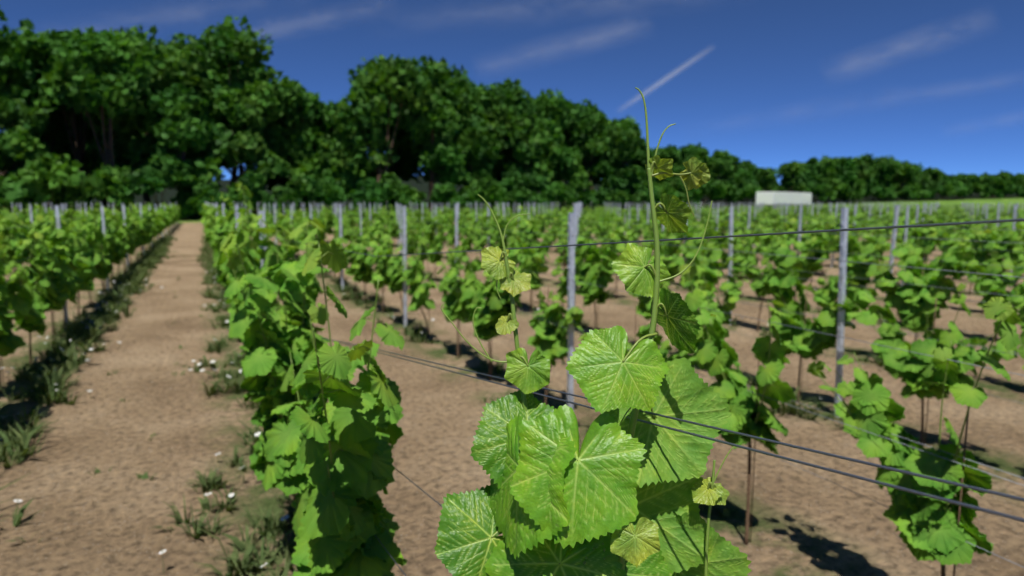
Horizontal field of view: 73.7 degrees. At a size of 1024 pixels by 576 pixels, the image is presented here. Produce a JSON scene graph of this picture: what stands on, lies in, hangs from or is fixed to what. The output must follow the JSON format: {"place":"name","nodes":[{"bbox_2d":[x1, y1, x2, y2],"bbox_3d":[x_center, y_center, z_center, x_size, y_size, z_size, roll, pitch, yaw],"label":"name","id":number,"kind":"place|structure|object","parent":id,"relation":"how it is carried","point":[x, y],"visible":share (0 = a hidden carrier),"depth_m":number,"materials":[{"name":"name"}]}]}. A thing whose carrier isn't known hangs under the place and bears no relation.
{"place":"outdoors","nodes":[
{"label":"outdoors","id":0,"kind":"place"},
{"bbox_2d":[0,176,1023,575],"bbox_3d":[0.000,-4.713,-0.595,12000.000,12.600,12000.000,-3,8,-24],"label":"ground","id":1,"kind":"structure","parent":0,"point":[106,520],"depth_m":4.50,"materials":[{"name":"soil"}]},
{"bbox_2d":[0,269,822,567],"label":"daisies","id":2,"kind":"object","parent":1,"relation":"on","point":[281,519],"visible":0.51,"depth_m":6.24,"materials":[{"name":"white plant"}]},
{"bbox_2d":[0,235,1010,575],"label":"row weeds","id":3,"kind":"object","parent":1,"relation":"on","point":[136,273],"visible":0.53,"depth_m":5.62,"materials":[{"name":"green plant"}]},
{"bbox_2d":[0,182,1023,575],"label":"vine rows","id":4,"kind":"object","parent":1,"relation":"on","point":[346,528],"depth_m":4.65,"materials":[{"name":"green plant"}]},
{"bbox_2d":[0,185,1023,513],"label":"vine shoots","id":5,"kind":"object","parent":4,"relation":"attached to","point":[286,309],"visible":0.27,"depth_m":3.46,"materials":[{"name":"green plant"}]},
{"bbox_2d":[0,9,1023,219],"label":"woodland","id":6,"kind":"object","parent":1,"relation":"on","point":[170,97],"depth_m":66.36,"materials":[{"name":"green plant"}]},
{"bbox_2d":[12,201,1022,416],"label":"trellis posts","id":7,"kind":"object","parent":1,"relation":"on","point":[573,225],"visible":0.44,"depth_m":8.61,"materials":[{"name":"metal"}]},
{"bbox_2d":[3,202,1023,575],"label":"trellis wires","id":8,"kind":"object","parent":7,"relation":"attached to","point":[1021,216],"visible":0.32,"depth_m":1.38,"materials":[{"name":"silver metal"}]},
{"bbox_2d":[441,87,734,575],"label":"vine shoots","id":9,"kind":"object","parent":1,"relation":"on","point":[652,334],"visible":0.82,"depth_m":0.80,"materials":[{"name":"green plant"}]},
{"bbox_2d":[434,155,751,575],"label":"vine leaves","id":10,"kind":"object","parent":9,"relation":"attached to","point":[545,503],"visible":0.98,"depth_m":0.80,"materials":[{"name":"green plant"}]},
{"bbox_2d":[756,192,811,204],"bbox_3d":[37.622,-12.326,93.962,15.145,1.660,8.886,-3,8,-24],"label":"building","id":11,"kind":"structure","parent":1,"relation":"on","point":[767,198],"depth_m":89.72,"materials":[{"name":"white"}]},
{"bbox_2d":[0,0,1023,183],"label":"sky","id":12,"kind":"structure","parent":0,"point":[939,84],"materials":[{"name":"blue"}]}
]}

